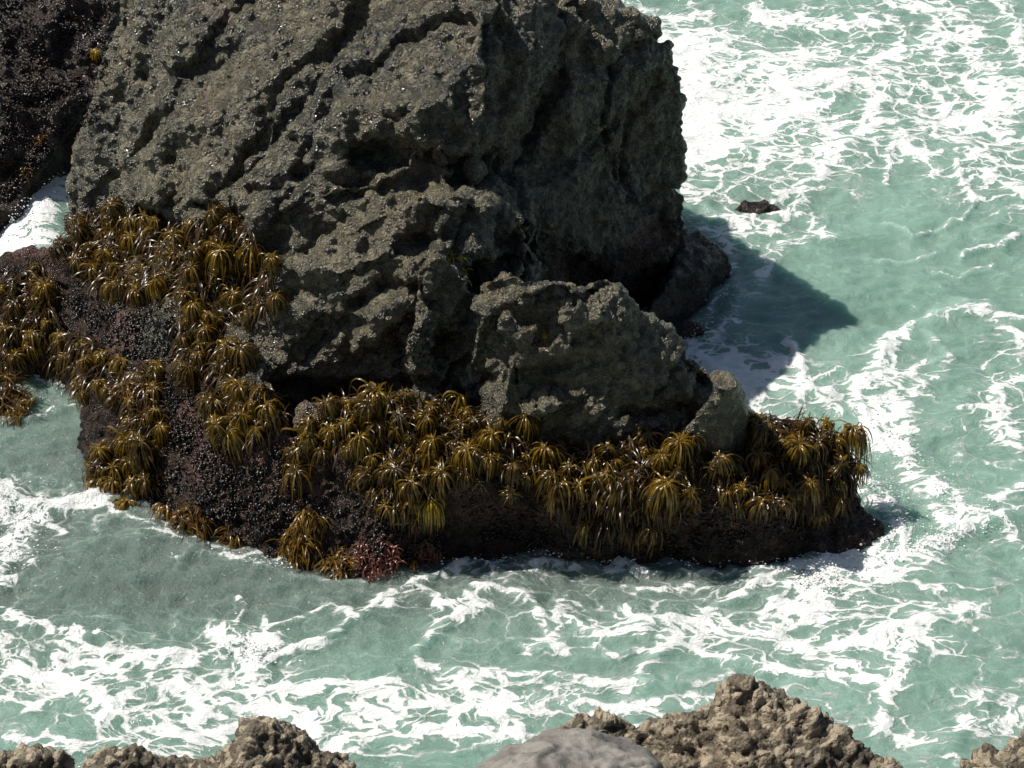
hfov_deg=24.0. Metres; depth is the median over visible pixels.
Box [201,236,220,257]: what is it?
sea palm
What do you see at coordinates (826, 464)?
sea palm
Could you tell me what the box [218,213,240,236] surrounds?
sea palm
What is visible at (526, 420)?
sea palm
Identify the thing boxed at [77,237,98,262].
sea palm
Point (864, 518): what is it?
tidal rock
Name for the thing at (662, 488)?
sea palm
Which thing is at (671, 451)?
sea palm
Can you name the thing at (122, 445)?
sea palm
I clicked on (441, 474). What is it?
sea palm
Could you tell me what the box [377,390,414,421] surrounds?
sea palm
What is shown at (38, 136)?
rockweed
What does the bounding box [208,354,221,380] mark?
sea palm
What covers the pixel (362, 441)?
sea palm
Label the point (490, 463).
sea palm
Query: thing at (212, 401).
sea palm
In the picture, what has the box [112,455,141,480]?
sea palm
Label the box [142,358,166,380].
sea palm
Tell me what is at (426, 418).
sea palm
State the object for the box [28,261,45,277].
sea palm
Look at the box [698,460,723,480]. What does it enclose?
sea palm
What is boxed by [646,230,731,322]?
tidal rock
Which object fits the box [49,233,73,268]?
sea palm
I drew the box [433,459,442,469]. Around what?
sea palm
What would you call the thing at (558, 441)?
sea palm
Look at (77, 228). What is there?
sea palm
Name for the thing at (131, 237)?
sea palm
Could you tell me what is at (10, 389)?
rockweed
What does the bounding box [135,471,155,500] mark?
sea palm
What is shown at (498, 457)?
sea palm
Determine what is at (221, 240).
sea palm
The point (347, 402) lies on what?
sea palm
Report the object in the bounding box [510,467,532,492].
sea palm
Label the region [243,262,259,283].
sea palm
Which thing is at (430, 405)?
sea palm
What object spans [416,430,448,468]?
sea palm
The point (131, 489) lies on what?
sea palm
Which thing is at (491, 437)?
sea palm
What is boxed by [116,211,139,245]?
sea palm
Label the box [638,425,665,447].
sea palm
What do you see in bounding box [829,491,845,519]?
sea palm
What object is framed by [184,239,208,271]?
sea palm
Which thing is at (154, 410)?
sea palm
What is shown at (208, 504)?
mussel bed
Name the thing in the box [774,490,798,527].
sea palm
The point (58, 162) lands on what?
shadowed rock
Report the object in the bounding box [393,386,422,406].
sea palm
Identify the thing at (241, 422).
sea palm
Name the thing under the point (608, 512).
sea palm
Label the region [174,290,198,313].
sea palm
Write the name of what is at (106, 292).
sea palm
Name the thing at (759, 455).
sea palm
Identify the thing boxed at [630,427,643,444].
sea palm
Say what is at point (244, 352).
sea palm
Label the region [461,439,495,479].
sea palm
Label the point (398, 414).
sea palm
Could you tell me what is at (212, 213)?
sea palm
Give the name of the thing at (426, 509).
sea palm
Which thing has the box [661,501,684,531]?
sea palm
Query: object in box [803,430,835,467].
sea palm
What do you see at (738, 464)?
sea palm
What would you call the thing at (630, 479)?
sea palm
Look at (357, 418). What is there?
sea palm
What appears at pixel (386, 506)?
sea palm
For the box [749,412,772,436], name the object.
sea palm
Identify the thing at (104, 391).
sea palm
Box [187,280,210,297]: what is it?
sea palm
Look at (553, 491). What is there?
sea palm
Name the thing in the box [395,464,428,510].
sea palm
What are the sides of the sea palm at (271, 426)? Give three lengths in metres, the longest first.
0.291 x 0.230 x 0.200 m
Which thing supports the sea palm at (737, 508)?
on the sea rock at (366, 166)
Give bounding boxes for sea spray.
[0,63,1005,665]
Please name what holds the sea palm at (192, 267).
on the seaweed mat
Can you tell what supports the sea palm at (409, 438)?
on the seaweed mat
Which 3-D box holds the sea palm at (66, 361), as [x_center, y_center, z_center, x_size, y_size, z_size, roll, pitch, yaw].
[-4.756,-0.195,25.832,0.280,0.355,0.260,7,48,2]
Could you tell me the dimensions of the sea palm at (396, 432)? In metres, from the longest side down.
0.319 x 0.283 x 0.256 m
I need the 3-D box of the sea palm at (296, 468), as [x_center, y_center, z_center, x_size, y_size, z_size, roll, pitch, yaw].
[-2.099,0.988,23.686,0.367,0.575,0.419,-24,44,-28]
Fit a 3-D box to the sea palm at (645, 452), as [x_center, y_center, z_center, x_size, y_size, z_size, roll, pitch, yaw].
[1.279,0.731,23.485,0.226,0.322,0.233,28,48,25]
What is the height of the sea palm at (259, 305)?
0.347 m
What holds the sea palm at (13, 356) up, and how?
on the seaweed mat
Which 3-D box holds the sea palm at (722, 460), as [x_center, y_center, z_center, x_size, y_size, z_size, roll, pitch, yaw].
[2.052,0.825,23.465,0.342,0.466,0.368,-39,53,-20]
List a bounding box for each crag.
[0,742,74,767]
[81,742,197,767]
[187,716,356,767]
[553,673,903,767]
[959,729,1023,767]
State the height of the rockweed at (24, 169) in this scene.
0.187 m
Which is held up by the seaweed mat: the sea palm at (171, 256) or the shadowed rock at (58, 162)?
the sea palm at (171, 256)
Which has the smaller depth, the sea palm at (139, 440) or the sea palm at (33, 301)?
the sea palm at (139, 440)
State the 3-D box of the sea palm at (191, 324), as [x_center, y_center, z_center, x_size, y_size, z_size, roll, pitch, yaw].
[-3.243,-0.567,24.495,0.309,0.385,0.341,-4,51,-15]
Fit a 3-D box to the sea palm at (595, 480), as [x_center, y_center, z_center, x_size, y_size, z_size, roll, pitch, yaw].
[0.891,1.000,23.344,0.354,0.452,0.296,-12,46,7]
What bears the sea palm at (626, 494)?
on the seaweed mat
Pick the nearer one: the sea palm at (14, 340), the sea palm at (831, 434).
the sea palm at (831, 434)
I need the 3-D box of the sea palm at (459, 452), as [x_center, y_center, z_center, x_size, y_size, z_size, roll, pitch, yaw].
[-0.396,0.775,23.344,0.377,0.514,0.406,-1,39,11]
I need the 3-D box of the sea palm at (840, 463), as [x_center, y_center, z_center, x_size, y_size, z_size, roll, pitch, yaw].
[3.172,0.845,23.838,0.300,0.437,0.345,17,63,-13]
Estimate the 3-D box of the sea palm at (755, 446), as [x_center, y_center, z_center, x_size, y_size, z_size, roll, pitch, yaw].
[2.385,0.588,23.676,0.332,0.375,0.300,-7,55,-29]
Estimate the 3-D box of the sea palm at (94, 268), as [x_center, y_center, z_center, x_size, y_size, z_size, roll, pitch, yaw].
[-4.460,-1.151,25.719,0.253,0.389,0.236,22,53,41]
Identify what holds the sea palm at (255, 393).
on the seaweed mat
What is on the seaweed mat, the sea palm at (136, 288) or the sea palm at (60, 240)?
the sea palm at (136, 288)
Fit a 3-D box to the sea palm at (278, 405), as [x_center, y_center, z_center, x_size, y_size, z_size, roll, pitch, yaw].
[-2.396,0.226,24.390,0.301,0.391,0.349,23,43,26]
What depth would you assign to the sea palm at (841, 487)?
23.76 m
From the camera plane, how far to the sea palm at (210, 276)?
24.42 m
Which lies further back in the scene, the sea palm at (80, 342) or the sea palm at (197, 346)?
the sea palm at (80, 342)
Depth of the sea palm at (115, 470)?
24.46 m
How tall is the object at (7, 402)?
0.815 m
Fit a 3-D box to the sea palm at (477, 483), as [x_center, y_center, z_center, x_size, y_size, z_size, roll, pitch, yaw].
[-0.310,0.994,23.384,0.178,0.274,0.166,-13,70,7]
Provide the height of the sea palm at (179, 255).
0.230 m
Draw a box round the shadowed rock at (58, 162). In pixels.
[0,0,121,232]
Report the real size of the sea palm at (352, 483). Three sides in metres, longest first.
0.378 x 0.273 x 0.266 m
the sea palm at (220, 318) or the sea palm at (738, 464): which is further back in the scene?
the sea palm at (220, 318)
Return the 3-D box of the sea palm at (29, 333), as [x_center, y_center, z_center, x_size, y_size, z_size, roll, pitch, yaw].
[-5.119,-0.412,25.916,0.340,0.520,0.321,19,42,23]
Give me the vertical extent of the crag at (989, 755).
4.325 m
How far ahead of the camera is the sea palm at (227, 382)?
23.93 m
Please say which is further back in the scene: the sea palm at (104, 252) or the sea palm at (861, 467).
the sea palm at (104, 252)
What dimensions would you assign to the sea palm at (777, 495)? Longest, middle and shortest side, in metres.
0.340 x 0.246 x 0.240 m
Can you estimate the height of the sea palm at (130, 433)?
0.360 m
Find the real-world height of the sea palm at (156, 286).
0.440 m
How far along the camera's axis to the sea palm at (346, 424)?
23.43 m
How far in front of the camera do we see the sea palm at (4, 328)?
25.83 m
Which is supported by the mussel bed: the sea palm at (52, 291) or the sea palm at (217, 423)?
the sea palm at (217, 423)
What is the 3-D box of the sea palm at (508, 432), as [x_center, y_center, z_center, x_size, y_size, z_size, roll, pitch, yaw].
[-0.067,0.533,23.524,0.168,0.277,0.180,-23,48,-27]
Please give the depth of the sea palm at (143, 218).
25.50 m
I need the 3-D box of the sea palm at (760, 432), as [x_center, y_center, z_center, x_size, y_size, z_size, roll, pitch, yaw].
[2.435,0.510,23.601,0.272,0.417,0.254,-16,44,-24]
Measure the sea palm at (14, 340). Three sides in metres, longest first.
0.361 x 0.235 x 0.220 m
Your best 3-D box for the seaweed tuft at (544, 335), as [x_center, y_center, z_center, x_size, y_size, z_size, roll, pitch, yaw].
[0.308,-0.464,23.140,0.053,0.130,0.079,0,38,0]
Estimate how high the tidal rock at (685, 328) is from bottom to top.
0.835 m
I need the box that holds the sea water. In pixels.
[0,0,1023,767]
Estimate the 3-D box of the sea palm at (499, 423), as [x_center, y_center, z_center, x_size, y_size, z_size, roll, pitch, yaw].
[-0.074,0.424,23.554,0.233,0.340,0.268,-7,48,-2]
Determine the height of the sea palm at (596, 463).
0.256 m
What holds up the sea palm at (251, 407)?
on the seaweed mat
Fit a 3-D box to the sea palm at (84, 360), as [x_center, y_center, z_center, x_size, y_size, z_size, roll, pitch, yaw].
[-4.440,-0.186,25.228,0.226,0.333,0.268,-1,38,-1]
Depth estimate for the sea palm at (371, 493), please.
23.36 m
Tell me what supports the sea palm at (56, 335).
on the seaweed mat
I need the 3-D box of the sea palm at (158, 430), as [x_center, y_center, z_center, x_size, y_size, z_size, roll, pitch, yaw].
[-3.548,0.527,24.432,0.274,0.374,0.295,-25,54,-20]
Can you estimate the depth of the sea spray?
23.97 m
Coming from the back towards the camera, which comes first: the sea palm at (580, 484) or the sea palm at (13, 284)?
the sea palm at (13, 284)
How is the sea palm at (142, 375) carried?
on the seaweed mat
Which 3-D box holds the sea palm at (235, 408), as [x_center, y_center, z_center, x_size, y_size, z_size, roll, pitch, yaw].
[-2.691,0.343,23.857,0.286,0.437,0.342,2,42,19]
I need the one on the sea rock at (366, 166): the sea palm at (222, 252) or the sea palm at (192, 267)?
the sea palm at (222, 252)
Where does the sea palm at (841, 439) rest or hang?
on the seaweed mat
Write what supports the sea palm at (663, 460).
on the seaweed mat
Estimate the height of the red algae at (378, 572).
0.460 m
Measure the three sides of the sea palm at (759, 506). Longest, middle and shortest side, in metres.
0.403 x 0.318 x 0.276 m
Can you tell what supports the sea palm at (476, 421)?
on the seaweed mat
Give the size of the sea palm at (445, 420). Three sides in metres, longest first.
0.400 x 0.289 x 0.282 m
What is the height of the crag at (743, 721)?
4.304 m
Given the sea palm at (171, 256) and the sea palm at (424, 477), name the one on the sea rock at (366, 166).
the sea palm at (424, 477)
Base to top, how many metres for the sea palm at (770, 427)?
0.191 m
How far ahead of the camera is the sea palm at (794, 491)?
23.41 m
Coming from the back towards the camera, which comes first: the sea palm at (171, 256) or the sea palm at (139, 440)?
the sea palm at (171, 256)
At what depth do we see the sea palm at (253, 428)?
23.66 m
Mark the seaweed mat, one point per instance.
(628, 450)
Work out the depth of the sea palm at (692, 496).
23.28 m
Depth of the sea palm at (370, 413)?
23.35 m
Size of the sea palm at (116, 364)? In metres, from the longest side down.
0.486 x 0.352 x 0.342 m
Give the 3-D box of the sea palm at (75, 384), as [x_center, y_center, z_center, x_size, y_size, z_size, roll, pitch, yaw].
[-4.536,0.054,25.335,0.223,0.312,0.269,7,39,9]
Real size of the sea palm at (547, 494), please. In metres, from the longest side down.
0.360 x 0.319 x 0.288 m
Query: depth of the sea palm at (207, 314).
24.27 m
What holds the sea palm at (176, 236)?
on the seaweed mat
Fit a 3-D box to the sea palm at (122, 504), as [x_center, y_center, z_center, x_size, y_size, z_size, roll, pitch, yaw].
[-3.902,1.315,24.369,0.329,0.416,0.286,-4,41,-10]
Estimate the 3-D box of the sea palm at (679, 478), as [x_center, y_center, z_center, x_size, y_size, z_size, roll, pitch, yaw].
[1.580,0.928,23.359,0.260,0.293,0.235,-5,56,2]
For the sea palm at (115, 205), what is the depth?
25.71 m
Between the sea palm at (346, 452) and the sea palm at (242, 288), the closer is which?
the sea palm at (346, 452)
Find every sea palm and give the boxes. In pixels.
[0,284,10,301]
[0,322,17,351]
[0,334,17,353]
[3,295,30,324]
[4,347,35,374]
[5,279,22,298]
[19,324,53,359]
[22,341,39,368]
[23,314,38,328]
[26,294,43,311]
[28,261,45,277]
[30,279,59,307]
[31,273,56,302]
[39,317,55,333]
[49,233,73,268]
[49,329,66,353]
[49,352,74,380]
[57,352,72,380]
[66,249,93,282]
[67,213,88,230]
[68,219,91,247]
[69,377,88,398]
[70,338,91,356]
[74,390,90,412]
[76,351,96,381]
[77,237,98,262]
[79,261,101,283]
[82,458,110,483]
[83,460,107,491]
[89,438,114,468]
[90,48,101,62]
[90,379,109,400]
[92,243,115,267]
[92,349,113,367]
[96,222,108,243]
[97,195,128,230]
[98,473,122,495]
[99,384,114,402]
[100,254,123,283]
[100,267,118,305]
[100,460,127,484]
[101,215,118,230]
[104,390,120,410]
[106,426,127,458]
[109,278,127,303]
[109,346,128,380]
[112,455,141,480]
[112,497,140,510]
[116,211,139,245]
[118,228,142,255]
[118,244,136,260]
[120,474,143,501]
[121,414,137,432]
[122,393,139,415]
[123,427,137,448]
[124,258,151,279]
[125,429,157,474]
[126,409,156,436]
[128,281,148,308]
[131,440,161,478]
[134,207,155,231]
[135,362,151,393]
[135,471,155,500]
[139,224,161,241]
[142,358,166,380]
[143,380,171,408]
[144,271,172,310]
[146,214,164,235]
[147,405,163,421]
[149,416,172,448]
[151,246,161,262]
[152,245,177,268]
[154,266,178,297]
[158,227,190,258]
[171,332,194,351]
[171,355,188,385]
[172,357,204,398]
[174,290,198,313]
[175,250,187,266]
[178,313,202,338]
[179,259,208,294]
[179,294,211,328]
[181,218,193,234]
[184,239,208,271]
[186,348,208,377]
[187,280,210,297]
[188,336,215,362]
[192,231,204,243]
[194,389,229,437]
[195,320,220,350]
[197,393,209,414]
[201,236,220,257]
[201,310,218,327]
[202,238,243,282]
[203,409,229,449]
[204,203,233,236]
[205,270,227,293]
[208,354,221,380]
[210,313,227,327]
[212,236,231,253]
[213,420,248,469]
[214,335,251,372]
[215,284,247,320]
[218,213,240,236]
[218,356,237,378]
[220,275,255,310]
[221,250,248,281]
[221,371,241,399]
[223,339,264,376]
[223,399,251,427]
[224,374,251,408]
[225,403,256,439]
[233,240,265,286]
[237,305,256,332]
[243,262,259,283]
[244,419,270,449]
[245,399,262,417]
[249,382,273,414]
[251,296,266,323]
[254,392,286,434]
[257,250,284,279]
[264,288,290,321]
[264,418,282,435]
[271,392,289,418]
[279,460,324,504]
[281,414,323,457]
[281,440,308,471]
[298,415,318,441]
[303,461,315,483]
[310,445,331,467]
[312,392,343,424]
[318,421,344,448]
[335,414,357,442]
[339,443,355,462]
[340,397,356,413]
[340,407,366,433]
[344,474,367,496]
[345,430,376,463]
[348,463,375,490]
[349,378,390,424]
[350,393,382,426]
[361,418,386,447]
[361,452,386,475]
[365,489,379,510]
[369,430,386,451]
[372,455,393,489]
[372,499,399,526]
[375,413,391,440]
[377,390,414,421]
[381,447,419,497]
[385,403,428,442]
[388,424,407,443]
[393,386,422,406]
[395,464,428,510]
[395,497,444,533]
[402,430,418,451]
[402,495,430,523]
[406,433,421,460]
[409,407,440,441]
[412,436,443,470]
[414,469,436,496]
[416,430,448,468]
[419,514,435,538]
[424,401,446,419]
[429,460,458,503]
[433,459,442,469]
[436,407,455,431]
[437,431,452,446]
[441,390,469,417]
[448,416,473,438]
[451,438,487,483]
[454,403,474,420]
[456,467,475,491]
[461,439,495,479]
[465,414,485,433]
[472,480,488,495]
[474,419,506,461]
[476,449,499,482]
[491,452,506,474]
[494,414,513,435]
[495,482,523,510]
[500,458,523,490]
[502,428,515,445]
[503,409,547,444]
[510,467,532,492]
[516,451,531,464]
[529,440,554,469]
[530,463,569,513]
[539,442,570,474]
[541,486,567,514]
[542,475,576,521]
[549,437,570,457]
[559,461,580,480]
[567,477,594,505]
[571,517,594,548]
[572,506,592,521]
[577,462,626,519]
[585,466,618,504]
[586,455,603,476]
[592,433,620,462]
[593,499,623,526]
[596,468,618,492]
[610,453,626,473]
[613,472,638,501]
[616,522,631,549]
[622,486,655,524]
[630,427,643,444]
[630,502,656,532]
[631,520,668,562]
[635,445,653,465]
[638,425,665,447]
[640,471,688,525]
[648,443,673,475]
[657,430,699,474]
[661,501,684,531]
[665,450,676,473]
[665,466,687,487]
[672,480,706,515]
[681,434,705,459]
[692,500,701,514]
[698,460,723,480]
[706,448,739,483]
[716,478,736,511]
[724,454,746,487]
[729,500,744,518]
[732,476,752,502]
[741,495,778,525]
[743,428,771,453]
[743,446,774,480]
[748,415,774,450]
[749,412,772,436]
[759,460,780,494]
[766,433,789,463]
[767,422,778,435]
[768,490,784,507]
[771,430,819,472]
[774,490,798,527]
[777,473,791,490]
[783,478,804,506]
[795,412,821,436]
[796,475,826,513]
[797,454,822,481]
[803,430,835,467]
[808,504,831,530]
[815,413,834,434]
[818,453,833,479]
[820,427,838,448]
[820,452,848,481]
[824,432,849,460]
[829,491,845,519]
[830,479,846,499]
[833,419,872,476]
[846,454,872,491]
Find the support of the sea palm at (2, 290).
on the seaweed mat
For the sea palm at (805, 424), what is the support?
on the seaweed mat
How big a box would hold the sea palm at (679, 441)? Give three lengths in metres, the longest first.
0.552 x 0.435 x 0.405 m
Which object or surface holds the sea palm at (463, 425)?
on the seaweed mat
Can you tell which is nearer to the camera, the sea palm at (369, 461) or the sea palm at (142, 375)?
the sea palm at (369, 461)
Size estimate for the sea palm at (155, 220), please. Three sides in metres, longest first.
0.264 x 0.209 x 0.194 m
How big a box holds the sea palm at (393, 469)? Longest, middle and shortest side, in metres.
0.636 x 0.498 x 0.417 m
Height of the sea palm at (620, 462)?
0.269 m
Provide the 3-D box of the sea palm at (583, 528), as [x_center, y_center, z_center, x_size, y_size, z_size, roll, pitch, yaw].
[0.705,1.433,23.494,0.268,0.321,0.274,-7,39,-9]
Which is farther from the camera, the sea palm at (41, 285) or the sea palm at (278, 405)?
the sea palm at (41, 285)
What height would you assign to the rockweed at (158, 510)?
0.542 m
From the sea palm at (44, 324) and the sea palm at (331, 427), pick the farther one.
the sea palm at (44, 324)
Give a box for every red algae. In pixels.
[350,533,406,585]
[406,538,440,564]
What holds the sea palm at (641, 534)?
on the seaweed mat
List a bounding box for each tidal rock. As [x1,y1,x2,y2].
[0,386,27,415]
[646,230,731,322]
[671,320,703,338]
[735,199,780,213]
[803,506,884,553]
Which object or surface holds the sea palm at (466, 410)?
on the seaweed mat
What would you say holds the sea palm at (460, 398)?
on the seaweed mat
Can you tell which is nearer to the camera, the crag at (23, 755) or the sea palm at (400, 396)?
the crag at (23, 755)
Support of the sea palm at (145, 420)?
on the seaweed mat
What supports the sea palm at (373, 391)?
on the seaweed mat
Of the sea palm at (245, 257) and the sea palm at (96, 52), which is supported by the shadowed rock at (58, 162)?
the sea palm at (96, 52)
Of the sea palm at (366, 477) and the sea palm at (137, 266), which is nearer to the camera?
the sea palm at (366, 477)
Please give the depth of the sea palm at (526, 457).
23.41 m
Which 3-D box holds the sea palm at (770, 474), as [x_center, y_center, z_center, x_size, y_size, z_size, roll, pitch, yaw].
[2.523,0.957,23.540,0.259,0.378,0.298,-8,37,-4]
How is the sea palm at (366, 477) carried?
on the sea rock at (366, 166)
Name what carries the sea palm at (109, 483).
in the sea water
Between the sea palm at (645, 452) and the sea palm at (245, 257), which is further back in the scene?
the sea palm at (245, 257)
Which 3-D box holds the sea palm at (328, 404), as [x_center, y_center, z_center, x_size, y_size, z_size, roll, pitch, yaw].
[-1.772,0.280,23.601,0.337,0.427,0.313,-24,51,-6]
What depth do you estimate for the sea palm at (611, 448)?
23.35 m
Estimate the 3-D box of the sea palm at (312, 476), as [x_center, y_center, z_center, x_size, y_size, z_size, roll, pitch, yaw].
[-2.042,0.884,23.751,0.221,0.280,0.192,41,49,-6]
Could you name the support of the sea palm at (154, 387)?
on the seaweed mat
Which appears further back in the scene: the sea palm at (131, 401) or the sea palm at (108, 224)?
the sea palm at (108, 224)
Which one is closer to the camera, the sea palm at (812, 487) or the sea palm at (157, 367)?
the sea palm at (812, 487)
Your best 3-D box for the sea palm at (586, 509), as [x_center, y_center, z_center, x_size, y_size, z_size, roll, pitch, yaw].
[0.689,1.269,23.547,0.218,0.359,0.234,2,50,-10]
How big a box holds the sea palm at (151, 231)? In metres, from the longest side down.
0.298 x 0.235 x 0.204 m
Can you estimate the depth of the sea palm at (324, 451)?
23.50 m
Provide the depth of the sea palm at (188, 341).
24.45 m
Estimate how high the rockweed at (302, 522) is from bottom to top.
0.579 m
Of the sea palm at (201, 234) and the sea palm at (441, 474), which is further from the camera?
the sea palm at (201, 234)
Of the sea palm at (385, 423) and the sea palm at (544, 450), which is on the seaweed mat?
the sea palm at (385, 423)
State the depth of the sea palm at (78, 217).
26.04 m
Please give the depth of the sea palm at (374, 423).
23.40 m
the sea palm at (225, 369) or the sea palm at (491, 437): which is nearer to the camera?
the sea palm at (491, 437)
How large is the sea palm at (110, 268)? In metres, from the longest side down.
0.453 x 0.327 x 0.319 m
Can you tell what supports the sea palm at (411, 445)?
on the seaweed mat
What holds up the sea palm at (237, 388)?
on the seaweed mat
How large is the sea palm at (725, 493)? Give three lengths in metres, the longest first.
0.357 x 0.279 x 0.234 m
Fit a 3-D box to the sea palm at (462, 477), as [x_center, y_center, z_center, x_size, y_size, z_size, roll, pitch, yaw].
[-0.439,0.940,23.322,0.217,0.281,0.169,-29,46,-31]
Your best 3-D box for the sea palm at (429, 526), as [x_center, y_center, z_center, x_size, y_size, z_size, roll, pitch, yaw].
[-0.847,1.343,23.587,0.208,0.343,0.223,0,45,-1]
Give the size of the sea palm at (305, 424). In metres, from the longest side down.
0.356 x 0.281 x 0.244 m
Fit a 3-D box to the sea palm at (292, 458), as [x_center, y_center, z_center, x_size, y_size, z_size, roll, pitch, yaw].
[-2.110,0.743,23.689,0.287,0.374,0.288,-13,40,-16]
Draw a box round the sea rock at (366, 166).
[0,0,872,578]
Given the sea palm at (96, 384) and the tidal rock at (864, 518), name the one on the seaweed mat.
the sea palm at (96, 384)
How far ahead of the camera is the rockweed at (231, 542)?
23.88 m
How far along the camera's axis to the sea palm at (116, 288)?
25.22 m
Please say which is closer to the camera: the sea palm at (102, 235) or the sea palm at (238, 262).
the sea palm at (238, 262)
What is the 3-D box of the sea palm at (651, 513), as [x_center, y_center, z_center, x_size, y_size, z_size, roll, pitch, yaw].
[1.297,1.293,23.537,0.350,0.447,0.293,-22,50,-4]
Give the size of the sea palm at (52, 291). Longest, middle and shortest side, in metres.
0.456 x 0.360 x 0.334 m
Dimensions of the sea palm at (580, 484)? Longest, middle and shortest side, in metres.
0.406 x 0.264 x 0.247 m
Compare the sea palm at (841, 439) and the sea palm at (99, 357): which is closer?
the sea palm at (841, 439)
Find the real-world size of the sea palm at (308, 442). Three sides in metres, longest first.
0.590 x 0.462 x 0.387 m
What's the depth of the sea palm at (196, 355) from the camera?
24.24 m
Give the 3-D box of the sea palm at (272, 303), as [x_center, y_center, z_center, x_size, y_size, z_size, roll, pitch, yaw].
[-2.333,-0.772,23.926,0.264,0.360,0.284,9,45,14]
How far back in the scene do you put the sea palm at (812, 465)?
23.62 m
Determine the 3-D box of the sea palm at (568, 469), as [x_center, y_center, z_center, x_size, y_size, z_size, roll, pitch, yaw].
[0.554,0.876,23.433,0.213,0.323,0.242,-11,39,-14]
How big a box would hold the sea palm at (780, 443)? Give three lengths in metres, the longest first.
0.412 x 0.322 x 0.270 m
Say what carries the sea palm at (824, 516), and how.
on the tidal rock at (864, 518)
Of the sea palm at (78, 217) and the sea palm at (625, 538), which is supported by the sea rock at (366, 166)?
the sea palm at (625, 538)
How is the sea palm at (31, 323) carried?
on the seaweed mat
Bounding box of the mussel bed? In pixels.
[0,0,834,562]
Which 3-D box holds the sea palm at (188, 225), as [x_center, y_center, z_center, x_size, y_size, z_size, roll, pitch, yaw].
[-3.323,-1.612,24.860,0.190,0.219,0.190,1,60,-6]
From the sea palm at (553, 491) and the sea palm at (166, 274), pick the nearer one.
the sea palm at (553, 491)
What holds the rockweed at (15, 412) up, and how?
in the sea water
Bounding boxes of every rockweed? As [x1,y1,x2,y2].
[0,370,40,414]
[0,386,41,429]
[15,166,33,181]
[33,134,48,145]
[110,372,147,420]
[148,502,174,529]
[168,496,218,545]
[210,525,248,551]
[266,526,322,571]
[287,509,335,545]
[311,543,363,579]
[401,558,437,572]
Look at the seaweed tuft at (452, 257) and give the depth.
23.72 m
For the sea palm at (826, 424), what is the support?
on the seaweed mat
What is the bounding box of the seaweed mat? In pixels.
[0,198,872,554]
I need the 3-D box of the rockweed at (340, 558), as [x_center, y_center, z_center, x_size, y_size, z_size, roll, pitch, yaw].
[-1.704,1.756,23.700,0.554,0.422,0.588,0,38,0]
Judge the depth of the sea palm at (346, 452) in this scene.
23.42 m
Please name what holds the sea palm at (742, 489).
on the seaweed mat
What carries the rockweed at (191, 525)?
in the sea water
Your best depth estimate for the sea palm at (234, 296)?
24.27 m
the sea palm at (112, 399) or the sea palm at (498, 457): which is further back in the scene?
the sea palm at (112, 399)
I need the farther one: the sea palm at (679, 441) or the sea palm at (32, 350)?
the sea palm at (32, 350)
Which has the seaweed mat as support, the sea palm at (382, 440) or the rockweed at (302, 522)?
the sea palm at (382, 440)
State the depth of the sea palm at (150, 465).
24.29 m
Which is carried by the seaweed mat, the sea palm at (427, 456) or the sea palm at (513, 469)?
the sea palm at (427, 456)
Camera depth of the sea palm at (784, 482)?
23.45 m
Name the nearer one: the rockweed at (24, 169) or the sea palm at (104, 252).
the sea palm at (104, 252)
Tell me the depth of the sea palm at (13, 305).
25.87 m
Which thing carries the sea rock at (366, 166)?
in the sea water
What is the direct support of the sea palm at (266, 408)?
on the seaweed mat
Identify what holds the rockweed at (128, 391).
attached to the sea rock at (366, 166)
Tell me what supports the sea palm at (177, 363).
on the seaweed mat
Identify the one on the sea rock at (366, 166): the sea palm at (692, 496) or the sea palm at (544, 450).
the sea palm at (544, 450)
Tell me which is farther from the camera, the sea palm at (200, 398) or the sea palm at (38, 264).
the sea palm at (38, 264)
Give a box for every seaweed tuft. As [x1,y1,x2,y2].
[447,245,466,264]
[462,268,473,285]
[542,330,546,341]
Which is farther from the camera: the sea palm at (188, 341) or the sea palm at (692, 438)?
the sea palm at (188, 341)
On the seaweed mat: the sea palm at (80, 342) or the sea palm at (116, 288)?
the sea palm at (80, 342)
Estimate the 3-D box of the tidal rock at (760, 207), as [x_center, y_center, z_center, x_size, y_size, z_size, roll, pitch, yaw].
[2.921,-1.846,28.736,0.585,0.774,0.188,0,38,0]
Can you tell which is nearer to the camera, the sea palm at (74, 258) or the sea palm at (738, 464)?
the sea palm at (738, 464)
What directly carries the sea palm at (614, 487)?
on the seaweed mat
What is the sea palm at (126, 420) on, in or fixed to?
on the seaweed mat
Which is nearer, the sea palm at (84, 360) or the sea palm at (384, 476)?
the sea palm at (384, 476)
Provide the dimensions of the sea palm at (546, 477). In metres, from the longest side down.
0.467 x 0.368 x 0.342 m
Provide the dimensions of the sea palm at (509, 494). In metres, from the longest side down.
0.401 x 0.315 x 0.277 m
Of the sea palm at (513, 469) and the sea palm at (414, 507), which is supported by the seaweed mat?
the sea palm at (414, 507)
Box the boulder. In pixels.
[473,727,663,767]
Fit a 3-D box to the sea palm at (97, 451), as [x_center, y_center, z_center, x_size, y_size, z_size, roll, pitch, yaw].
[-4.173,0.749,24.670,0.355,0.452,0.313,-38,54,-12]
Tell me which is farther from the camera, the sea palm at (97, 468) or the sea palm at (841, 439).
the sea palm at (97, 468)
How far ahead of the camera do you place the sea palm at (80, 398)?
25.20 m
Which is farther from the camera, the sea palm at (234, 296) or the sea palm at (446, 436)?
the sea palm at (234, 296)
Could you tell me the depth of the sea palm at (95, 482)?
24.49 m
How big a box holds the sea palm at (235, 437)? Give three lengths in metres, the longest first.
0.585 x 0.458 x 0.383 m
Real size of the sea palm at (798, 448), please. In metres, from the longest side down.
0.584 x 0.458 x 0.404 m
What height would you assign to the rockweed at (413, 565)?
0.534 m
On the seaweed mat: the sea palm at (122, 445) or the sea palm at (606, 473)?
the sea palm at (606, 473)
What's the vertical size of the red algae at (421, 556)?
0.545 m

